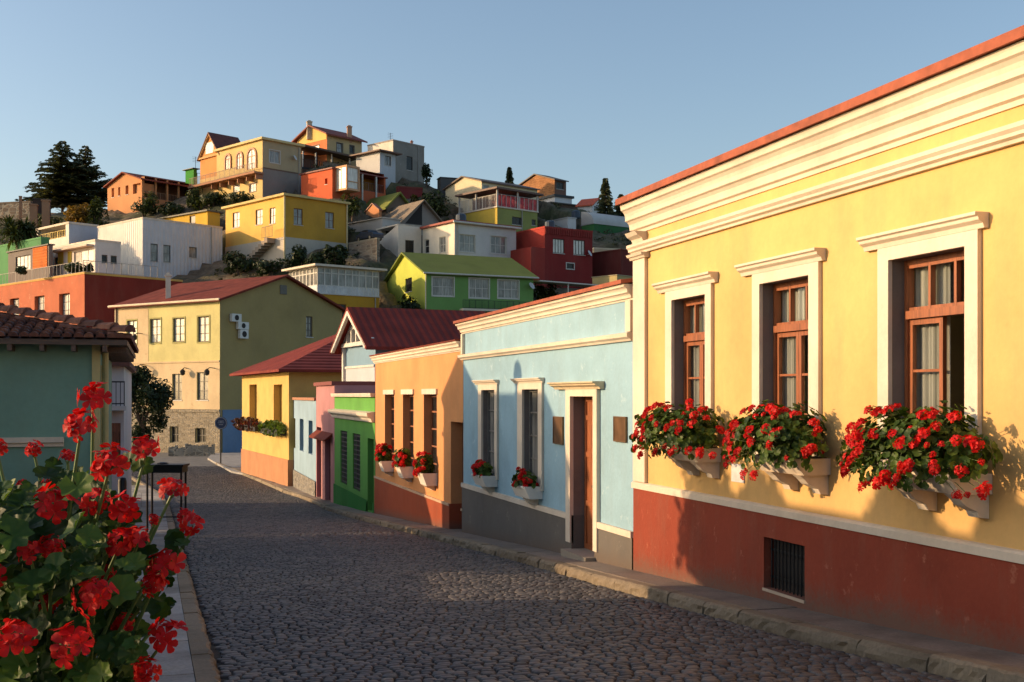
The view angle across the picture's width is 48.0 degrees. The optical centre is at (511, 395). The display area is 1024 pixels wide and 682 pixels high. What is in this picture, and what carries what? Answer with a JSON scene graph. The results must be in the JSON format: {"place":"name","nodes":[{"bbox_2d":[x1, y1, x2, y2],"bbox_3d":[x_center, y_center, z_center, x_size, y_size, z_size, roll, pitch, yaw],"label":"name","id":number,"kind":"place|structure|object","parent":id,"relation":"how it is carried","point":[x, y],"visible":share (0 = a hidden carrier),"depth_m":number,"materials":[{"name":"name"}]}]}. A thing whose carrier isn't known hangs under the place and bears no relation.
{"place":"outdoors","nodes":[
{"label":"outdoors","id":0,"kind":"place"},
{"bbox_2d":[86,485,194,681],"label":"pavement","id":1,"kind":"structure","parent":0,"point":[176,665],"depth_m":12.89,"materials":[{"name":"grey concrete"}]},
{"bbox_2d":[146,463,189,531],"bbox_3d":[-9.021,2.680,30.000,1.040,1.760,0.600,0,0,0],"label":"black metal stand","id":2,"kind":"object","parent":1,"relation":"on","point":[180,468],"visible":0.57,"depth_m":29.78,"materials":[{"name":"black metal"}]},
{"bbox_2d":[136,452,217,476],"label":"street","id":3,"kind":"structure","parent":0,"point":[191,460],"depth_m":92.12,"materials":[{"name":"grey stone"}]},
{"bbox_2d":[132,365,174,452],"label":"street tree","id":4,"kind":"object","parent":3,"relation":"on","point":[156,397],"visible":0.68,"depth_m":79.97,"materials":[{"name":"green plant"}]},
{"bbox_2d":[168,443,214,455],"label":"stone wall","id":5,"kind":"structure","parent":3,"relation":"on","point":[193,450],"depth_m":97.05,"materials":[{"name":"grey stone"}]},
{"bbox_2d":[208,452,241,474],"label":"pavement","id":6,"kind":"structure","parent":0,"point":[231,459],"depth_m":88.25,"materials":[{"name":"grey concrete"}]},
{"bbox_2d":[0,162,631,450],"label":"hillside","id":7,"kind":"structure","parent":0,"point":[547,211],"depth_m":171.84,"materials":[{"name":"green plant"}]},
{"bbox_2d":[0,201,32,219],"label":"ruined stone wall","id":8,"kind":"structure","parent":7,"relation":"on","point":[10,208],"depth_m":186.78,"materials":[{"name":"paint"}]},
{"bbox_2d":[0,213,43,254],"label":"yucca plant","id":9,"kind":"object","parent":7,"relation":"on","point":[19,231],"visible":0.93,"depth_m":151.82,"materials":[{"name":"green plant"}]},
{"bbox_2d":[0,237,49,283],"bbox_3d":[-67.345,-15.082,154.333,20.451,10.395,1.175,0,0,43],"label":"green building","id":10,"kind":"structure","parent":7,"relation":"on","point":[32,242],"depth_m":153.78,"materials":[{"name":"paint"}]},
{"bbox_2d":[41,199,50,226],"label":"chimney","id":11,"kind":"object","parent":7,"relation":"on","point":[45,212],"depth_m":175.47,"materials":[{"name":"paint"}]},
{"bbox_2d":[15,141,105,212],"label":"conifer tree","id":12,"kind":"object","parent":7,"relation":"on","point":[54,188],"visible":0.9,"depth_m":199.22,"materials":[{"name":"green plant"}]},
{"bbox_2d":[35,221,98,246],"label":"white loggia house","id":13,"kind":"structure","parent":7,"relation":"on","point":[64,233],"depth_m":159.96,"materials":[{"name":"paint"}]},
{"bbox_2d":[63,202,92,223],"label":"autumn shrub","id":14,"kind":"object","parent":7,"relation":"on","point":[76,213],"visible":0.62,"depth_m":173.30,"materials":[{"name":"yellow plant"}]},
{"bbox_2d":[61,145,111,206],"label":"conifer tree","id":15,"kind":"object","parent":7,"relation":"on","point":[96,173],"visible":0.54,"depth_m":202.54,"materials":[{"name":"green plant"}]},
{"bbox_2d":[0,260,182,329],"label":"red terrace building","id":16,"kind":"structure","parent":7,"relation":"on","point":[91,295],"depth_m":131.81,"materials":[{"name":"paint"}]},
{"bbox_2d":[6,244,54,282],"bbox_3d":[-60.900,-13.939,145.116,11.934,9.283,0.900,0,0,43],"label":"orange and grey house","id":17,"kind":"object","parent":16,"relation":"on","point":[35,257],"visible":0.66,"depth_m":144.25,"materials":[{"name":"paint"}]},
{"bbox_2d":[53,239,120,275],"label":"white terrace house","id":18,"kind":"structure","parent":16,"relation":"on","point":[102,251],"depth_m":138.89,"materials":[{"name":"paint"}]},
{"bbox_2d":[75,248,93,262],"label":"window","id":19,"kind":"structure","parent":18,"relation":"in","point":[88,254],"depth_m":139.01,"materials":[{"name":"white glass"}]},
{"bbox_2d":[85,195,109,225],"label":"shrub","id":20,"kind":"object","parent":7,"relation":"on","point":[96,210],"visible":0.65,"depth_m":172.88,"materials":[{"name":"green plant"}]},
{"bbox_2d":[130,191,159,216],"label":"shrub","id":21,"kind":"object","parent":7,"relation":"on","point":[149,206],"visible":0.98,"depth_m":179.91,"materials":[{"name":"green plant"}]},
{"bbox_2d":[103,172,199,213],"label":"terracotta house","id":22,"kind":"structure","parent":7,"relation":"on","point":[125,190],"depth_m":187.14,"materials":[{"name":"paint"}]},
{"bbox_2d":[97,217,222,277],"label":"white corrugated building","id":23,"kind":"structure","parent":7,"relation":"on","point":[173,248],"depth_m":152.99,"materials":[{"name":"paint"}]},
{"bbox_2d":[155,201,184,215],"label":"shrub","id":24,"kind":"object","parent":7,"relation":"on","point":[171,207],"visible":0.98,"depth_m":178.28,"materials":[{"name":"green plant"}]},
{"bbox_2d":[155,209,223,225],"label":"yellow house","id":25,"kind":"structure","parent":7,"relation":"on","point":[208,217],"depth_m":167.93,"materials":[{"name":"paint"}]},
{"bbox_2d":[185,187,203,210],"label":"shrub","id":26,"kind":"object","parent":7,"relation":"on","point":[193,200],"visible":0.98,"depth_m":178.21,"materials":[{"name":"green plant"}]},
{"bbox_2d":[199,190,226,207],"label":"shrub","id":27,"kind":"object","parent":7,"relation":"on","point":[213,199],"visible":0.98,"depth_m":176.98,"materials":[{"name":"green plant"}]},
{"bbox_2d":[197,132,239,194],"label":"gabled orange tower","id":28,"kind":"structure","parent":7,"relation":"on","point":[207,158],"depth_m":188.39,"materials":[{"name":"paint"}]},
{"bbox_2d":[220,250,261,275],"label":"shrub","id":29,"kind":"object","parent":7,"relation":"on","point":[235,262],"visible":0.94,"depth_m":147.86,"materials":[{"name":"green plant"}]},
{"bbox_2d":[226,191,255,204],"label":"shrub","id":30,"kind":"object","parent":7,"relation":"on","point":[241,196],"visible":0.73,"depth_m":174.58,"materials":[{"name":"green plant"}]},
{"bbox_2d":[188,136,304,199],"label":"arched window mansion","id":31,"kind":"structure","parent":7,"relation":"on","point":[260,167],"depth_m":180.00,"materials":[{"name":"paint"}]},
{"bbox_2d":[252,258,284,276],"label":"shrub","id":32,"kind":"object","parent":7,"relation":"on","point":[263,266],"visible":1,"depth_m":145.43,"materials":[{"name":"green plant"}]},
{"bbox_2d":[221,193,350,261],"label":"yellow hill house","id":33,"kind":"structure","parent":7,"relation":"on","point":[274,227],"depth_m":153.84,"materials":[{"name":"paint"}]},
{"bbox_2d":[284,244,307,268],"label":"shrub","id":34,"kind":"object","parent":7,"relation":"on","point":[298,256],"visible":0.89,"depth_m":145.57,"materials":[{"name":"green plant"}]},
{"bbox_2d":[0,161,631,298],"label":"hillside scrub","id":35,"kind":"object","parent":7,"relation":"on","point":[447,218],"visible":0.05,"depth_m":174.91,"materials":[{"name":"green plant"}]},
{"bbox_2d":[299,143,355,171],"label":"dark veranda","id":36,"kind":"object","parent":7,"relation":"on","point":[309,156],"visible":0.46,"depth_m":192.95,"materials":[{"name":"paint"}]},
{"bbox_2d":[291,120,367,165],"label":"gabled hilltop house","id":37,"kind":"structure","parent":7,"relation":"on","point":[348,142],"depth_m":196.54,"materials":[{"name":"paint"}]},
{"bbox_2d":[281,263,386,317],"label":"glazed veranda house","id":38,"kind":"structure","parent":7,"relation":"on","point":[344,286],"depth_m":132.43,"materials":[{"name":"paint"}]},
{"bbox_2d":[321,244,348,264],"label":"shrub","id":39,"kind":"object","parent":7,"relation":"on","point":[338,256],"visible":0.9,"depth_m":144.52,"materials":[{"name":"green plant"}]},
{"bbox_2d":[299,165,387,202],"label":"red veranda house","id":40,"kind":"structure","parent":7,"relation":"on","point":[337,182],"depth_m":175.04,"materials":[{"name":"paint"}]},
{"bbox_2d":[348,237,379,261],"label":"stone retaining wall","id":41,"kind":"structure","parent":7,"relation":"on","point":[368,249],"depth_m":151.42,"materials":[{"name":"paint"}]},
{"bbox_2d":[356,230,383,240],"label":"parked car","id":42,"kind":"object","parent":41,"relation":"on","point":[366,234],"visible":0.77,"depth_m":151.77,"materials":[{"name":"blue metal"}]},
{"bbox_2d":[348,217,401,235],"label":"grey white lean to","id":43,"kind":"object","parent":7,"relation":"on","point":[370,224],"visible":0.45,"depth_m":159.59,"materials":[{"name":"paint"}]},
{"bbox_2d":[349,149,401,188],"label":"pale flat roofed house","id":44,"kind":"structure","parent":7,"relation":"on","point":[381,161],"depth_m":186.92,"materials":[{"name":"paint"}]},
{"bbox_2d":[366,192,408,216],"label":"olive gabled shack","id":45,"kind":"structure","parent":7,"relation":"on","point":[387,203],"depth_m":172.89,"materials":[{"name":"paint"}]},
{"bbox_2d":[367,133,424,182],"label":"house","id":46,"kind":"structure","parent":7,"relation":"on","point":[409,162],"depth_m":193.09,"materials":[{"name":"paint"}]},
{"bbox_2d":[396,186,422,198],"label":"maroon retaining wall","id":47,"kind":"structure","parent":7,"relation":"on","point":[406,192],"depth_m":183.15,"materials":[{"name":"paint"}]},
{"bbox_2d":[398,294,420,308],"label":"shrub","id":48,"kind":"object","parent":7,"relation":"on","point":[409,304],"visible":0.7,"depth_m":133.29,"materials":[{"name":"green plant"}]},
{"bbox_2d":[383,199,442,234],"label":"grey gabled shed","id":49,"kind":"structure","parent":7,"relation":"on","point":[421,213],"depth_m":165.94,"materials":[{"name":"paint"}]},
{"bbox_2d":[419,189,450,215],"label":"shrub","id":50,"kind":"object","parent":7,"relation":"on","point":[436,204],"visible":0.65,"depth_m":174.08,"materials":[{"name":"green plant"}]},
{"bbox_2d":[376,213,521,257],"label":"white red roofed house","id":51,"kind":"structure","parent":7,"relation":"on","point":[459,235],"depth_m":152.23,"materials":[{"name":"paint"}]},
{"bbox_2d":[459,233,475,253],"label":"window","id":52,"kind":"structure","parent":51,"relation":"in","point":[467,242],"depth_m":149.86,"materials":[{"name":"grey glass"}]},
{"bbox_2d":[490,235,506,254],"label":"window","id":53,"kind":"structure","parent":51,"relation":"in","point":[498,245],"depth_m":152.78,"materials":[{"name":"grey glass"}]},
{"bbox_2d":[383,252,597,312],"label":"lime green house","id":54,"kind":"structure","parent":7,"relation":"on","point":[456,282],"depth_m":136.87,"materials":[{"name":"paint"}]},
{"bbox_2d":[431,276,454,296],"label":"window","id":55,"kind":"structure","parent":54,"relation":"in","point":[440,286],"depth_m":133.91,"materials":[{"name":"grey glass"}]},
{"bbox_2d":[468,277,489,298],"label":"window","id":56,"kind":"structure","parent":54,"relation":"in","point":[478,288],"depth_m":135.82,"materials":[{"name":"grey glass"}]},
{"bbox_2d":[497,279,519,299],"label":"window","id":57,"kind":"structure","parent":54,"relation":"in","point":[506,288],"depth_m":137.35,"materials":[{"name":"grey glass"}]},
{"bbox_2d":[442,176,540,211],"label":"cream gabled house","id":58,"kind":"structure","parent":7,"relation":"on","point":[462,184],"depth_m":183.77,"materials":[{"name":"paint"}]},
{"bbox_2d":[455,186,543,231],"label":"olive veranda house","id":59,"kind":"structure","parent":7,"relation":"on","point":[503,206],"depth_m":174.10,"materials":[{"name":"paint"}]},
{"bbox_2d":[518,174,568,197],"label":"brown timber house","id":60,"kind":"structure","parent":7,"relation":"on","point":[547,185],"depth_m":202.85,"materials":[{"name":"paint"}]},
{"bbox_2d":[533,280,556,299],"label":"shrub","id":61,"kind":"object","parent":7,"relation":"on","point":[543,292],"visible":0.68,"depth_m":143.77,"materials":[{"name":"green plant"}]},
{"bbox_2d":[511,220,592,288],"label":"dark red house","id":62,"kind":"structure","parent":7,"relation":"on","point":[549,251],"depth_m":152.80,"materials":[{"name":"paint"}]},
{"bbox_2d":[538,194,573,203],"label":"white strip house","id":63,"kind":"structure","parent":7,"relation":"on","point":[559,198],"depth_m":199.55,"materials":[{"name":"paint"}]},
{"bbox_2d":[552,210,580,228],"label":"white shed","id":64,"kind":"structure","parent":7,"relation":"on","point":[567,222],"depth_m":178.93,"materials":[{"name":"paint"}]},
{"bbox_2d":[575,198,599,212],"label":"red roofed house","id":65,"kind":"structure","parent":7,"relation":"on","point":[587,205],"depth_m":193.47,"materials":[{"name":"paint"}]},
{"bbox_2d":[581,212,629,233],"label":"green vaulted house","id":66,"kind":"structure","parent":7,"relation":"on","point":[601,223],"depth_m":181.52,"materials":[{"name":"paint"}]},
{"bbox_2d":[594,178,617,214],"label":"conifer tree","id":67,"kind":"object","parent":7,"relation":"on","point":[605,206],"visible":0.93,"depth_m":185.66,"materials":[{"name":"green plant"}]},
{"bbox_2d":[591,274,632,284],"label":"ochre hut","id":68,"kind":"object","parent":7,"relation":"on","point":[598,280],"visible":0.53,"depth_m":148.66,"materials":[{"name":"paint"}]},
{"bbox_2d":[592,249,632,276],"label":"building","id":69,"kind":"structure","parent":7,"relation":"on","point":[613,262],"depth_m":156.66,"materials":[{"name":"paint"}]},
{"bbox_2d":[132,481,632,564],"bbox_3d":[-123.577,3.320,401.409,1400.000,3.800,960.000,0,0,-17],"label":"ground","id":70,"kind":"structure","parent":0,"point":[133,483],"depth_m":26.27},
{"bbox_2d":[0,303,138,490],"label":"sage green house","id":71,"kind":"structure","parent":70,"relation":"on","point":[50,366],"depth_m":21.73,"materials":[{"name":"paint"}]},
{"bbox_2d":[112,362,135,496],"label":"white balcony house","id":72,"kind":"structure","parent":70,"relation":"on","point":[122,372],"depth_m":40.00,"materials":[{"name":"paint"}]},
{"bbox_2d":[132,476,220,681],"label":"kerb","id":73,"kind":"structure","parent":70,"relation":"on","point":[204,665],"depth_m":12.26,"materials":[{"name":"grey stone"}]},
{"bbox_2d":[107,272,345,452],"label":"olive building","id":74,"kind":"structure","parent":70,"relation":"on","point":[197,343],"depth_m":103.35,"materials":[{"name":"paint"}]},
{"bbox_2d":[149,317,161,343],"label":"window","id":75,"kind":"structure","parent":74,"relation":"in","point":[156,323],"depth_m":104.90,"materials":[{"name":"glass"}]},
{"bbox_2d":[173,374,181,400],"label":"window","id":76,"kind":"structure","parent":74,"relation":"in","point":[177,378],"depth_m":103.35,"materials":[{"name":"beige glass"}]},
{"bbox_2d":[172,316,185,342],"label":"window","id":77,"kind":"structure","parent":74,"relation":"in","point":[179,322],"depth_m":103.20,"materials":[{"name":"glass"}]},
{"bbox_2d":[196,372,208,400],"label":"window","id":78,"kind":"structure","parent":74,"relation":"in","point":[202,378],"depth_m":101.44,"materials":[{"name":"beige glass"}]},
{"bbox_2d":[196,315,209,342],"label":"window","id":79,"kind":"structure","parent":74,"relation":"in","point":[204,322],"depth_m":101.40,"materials":[{"name":"glass"}]},
{"bbox_2d":[229,334,341,485],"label":"gold yellow house","id":80,"kind":"structure","parent":70,"relation":"on","point":[271,387],"depth_m":65.72,"materials":[{"name":"paint"}]},
{"bbox_2d":[231,416,260,431],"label":"window box plant","id":81,"kind":"object","parent":80,"relation":"in","point":[249,421],"depth_m":71.40,"materials":[{"name":"red plant"}]},
{"bbox_2d":[258,420,286,436],"bbox_3d":[-13.407,1.862,64.261,0.728,1.011,6.157,0,0,-23],"label":"window box plant","id":82,"kind":"object","parent":80,"relation":"in","point":[277,425],"depth_m":63.33,"materials":[{"name":"green plant"}]},
{"bbox_2d":[292,397,315,496],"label":"powder blue house","id":83,"kind":"structure","parent":70,"relation":"on","point":[304,475],"depth_m":57.18,"materials":[{"name":"paint"}]},
{"bbox_2d":[309,381,374,502],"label":"pink house","id":84,"kind":"structure","parent":70,"relation":"on","point":[323,434],"depth_m":50.41,"materials":[{"name":"paint"}]},
{"bbox_2d":[328,393,374,512],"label":"green house","id":85,"kind":"structure","parent":70,"relation":"on","point":[353,414],"depth_m":42.86,"materials":[{"name":"paint"}]},
{"bbox_2d":[342,431,346,484],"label":"window","id":86,"kind":"structure","parent":85,"relation":"in","point":[344,433],"depth_m":45.52,"materials":[{"name":"green wood"}]},
{"bbox_2d":[354,433,359,490],"bbox_3d":[-5.709,2.472,42.487,0.030,2.093,1.656,0,0,-17],"label":"window","id":87,"kind":"structure","parent":85,"relation":"in","point":[358,435],"depth_m":42.60,"materials":[{"name":"wood"}]},
{"bbox_2d":[330,307,484,380],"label":"red gabled house","id":88,"kind":"structure","parent":70,"relation":"on","point":[362,334],"depth_m":51.86,"materials":[{"name":"paint"}]},
{"bbox_2d":[369,339,462,528],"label":"orange house","id":89,"kind":"structure","parent":70,"relation":"on","point":[418,398],"depth_m":31.77,"materials":[{"name":"paint"}]},
{"bbox_2d":[374,443,392,462],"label":"geranium plant","id":90,"kind":"object","parent":89,"relation":"in","point":[383,452],"visible":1,"depth_m":35.75,"materials":[{"name":"red plant"}]},
{"bbox_2d":[391,448,411,467],"bbox_3d":[-3.193,1.815,33.226,0.572,0.579,0.938,0,0,-17],"label":"geranium plant","id":91,"kind":"object","parent":89,"relation":"in","point":[401,457],"visible":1,"depth_m":33.00,"materials":[{"name":"red plant"}]},
{"bbox_2d":[409,394,413,469],"bbox_3d":[-2.828,1.165,33.758,0.060,2.370,1.505,0,0,-17],"label":"window","id":92,"kind":"structure","parent":89,"relation":"in","point":[411,396],"depth_m":34.41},
{"bbox_2d":[412,451,434,476],"bbox_3d":[-2.345,1.823,30.443,0.568,0.714,0.884,0,0,-17],"label":"geranium plant","id":93,"kind":"object","parent":89,"relation":"in","point":[424,462],"visible":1,"depth_m":30.18,"materials":[{"name":"red plant"}]},
{"bbox_2d":[431,394,436,472],"bbox_3d":[-1.985,1.165,31.022,0.060,2.370,1.554,0,0,-17],"label":"window","id":94,"kind":"structure","parent":89,"relation":"in","point":[433,396],"depth_m":31.54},
{"bbox_2d":[453,278,632,569],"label":"pale blue house","id":95,"kind":"structure","parent":70,"relation":"on","point":[548,392],"depth_m":21.09,"materials":[{"name":"paint"}]},
{"bbox_2d":[471,459,492,477],"bbox_3d":[-0.671,1.597,25.102,0.440,0.394,0.834,0,0,-17],"label":"geranium plant","id":96,"kind":"object","parent":95,"relation":"in","point":[480,468],"visible":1,"depth_m":24.88,"materials":[{"name":"green plant"}]},
{"bbox_2d":[488,390,493,472],"bbox_3d":[-0.368,0.802,25.429,0.060,1.835,1.052,0,0,-17],"label":"window","id":97,"kind":"structure","parent":95,"relation":"in","point":[490,392],"depth_m":25.79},
{"bbox_2d":[511,466,538,488],"bbox_3d":[0.220,1.591,22.221,0.433,0.406,0.999,0,0,-17],"label":"geranium plant","id":98,"kind":"object","parent":95,"relation":"in","point":[524,477],"visible":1,"depth_m":21.97,"materials":[{"name":"red plant"}]},
{"bbox_2d":[529,389,537,482],"bbox_3d":[0.519,0.802,22.548,0.060,1.835,1.008,0,0,-17],"label":"window","id":99,"kind":"structure","parent":95,"relation":"in","point":[533,393],"depth_m":22.90,"materials":[{"name":"grey glass"}]},
{"bbox_2d":[584,396,592,550],"bbox_3d":[1.440,1.361,19.792,0.100,2.682,1.104,0,0,-17],"label":"door","id":100,"kind":"structure","parent":95,"relation":"in","point":[588,400],"depth_m":20.14,"materials":[{"name":"brown wood"}]},
{"bbox_2d":[216,462,1023,681],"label":"kerb","id":101,"kind":"structure","parent":70,"relation":"on","point":[950,665],"depth_m":12.59,"materials":[{"name":"grey stone"}]},
{"bbox_2d":[615,25,1023,654],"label":"yellow house","id":102,"kind":"structure","parent":70,"relation":"on","point":[841,265],"depth_m":12.07,"materials":[{"name":"paint"}]},
{"bbox_2d":[629,398,724,459],"bbox_3d":[2.172,0.470,15.399,0.754,0.863,2.397,0,0,-17],"label":"geranium plant","id":103,"kind":"object","parent":102,"relation":"in","point":[674,427],"visible":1,"depth_m":14.92,"materials":[{"name":"green plant"}]},
{"bbox_2d":[683,297,704,437],"bbox_3d":[2.619,-0.272,15.852,0.105,2.145,1.044,0,0,-17],"label":"window","id":104,"kind":"structure","parent":102,"relation":"in","point":[696,338],"depth_m":16.10,"materials":[{"name":"brown wood"}]},
{"bbox_2d":[720,399,828,480],"bbox_3d":[2.915,0.502,12.960,0.785,0.909,2.042,0,0,-17],"label":"geranium plant","id":105,"kind":"object","parent":102,"relation":"attached to","point":[788,434],"visible":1,"depth_m":12.54,"materials":[{"name":"red plant"}]},
{"bbox_2d":[773,278,807,454],"bbox_3d":[3.361,-0.272,13.443,0.105,2.145,1.098,0,0,-17],"label":"window","id":106,"kind":"structure","parent":102,"relation":"in","point":[793,328],"depth_m":13.61,"materials":[{"name":"brown wood"}]},
{"bbox_2d":[836,400,1002,499],"bbox_3d":[3.654,0.483,10.582,0.767,0.882,2.165,0,0,-17],"label":"geranium plant","id":107,"kind":"object","parent":102,"relation":"attached to","point":[928,437],"visible":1,"depth_m":10.18,"materials":[{"name":"red plant"}]},
{"bbox_2d":[904,250,963,454],"bbox_3d":[4.122,-0.272,10.970,0.105,2.145,1.135,0,0,-17],"label":"window","id":108,"kind":"structure","parent":102,"relation":"in","point":[933,313],"depth_m":11.15,"materials":[{"name":"brown wood"}]},
{"bbox_2d":[0,0,1023,213],"label":"sky","id":109,"kind":"structure","parent":0,"point":[636,95],"materials":[{"name":"blue"}]},
{"bbox_2d":[132,466,966,681],"bbox_3d":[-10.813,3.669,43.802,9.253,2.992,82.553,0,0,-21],"label":"cobblestone road","id":110,"kind":"structure","parent":0,"point":[665,639],"depth_m":13.73,"materials":[{"name":"grey stone"}]},
{"bbox_2d":[233,467,1023,668],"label":"pavement","id":111,"kind":"structure","parent":0,"point":[1002,657],"depth_m":13.28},
{"bbox_3d":[-0.969,1.509,2.450,0.600,1.202,0.600,0,0,-17],"label":"stone planter","id":112,"kind":"object","parent":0,"visible":0},
{"bbox_2d":[0,381,204,681],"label":"geranium plant","id":113,"kind":"object","parent":112,"relation":"in","point":[79,553],"visible":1,"depth_m":2.28,"materials":[{"name":"red plant"}]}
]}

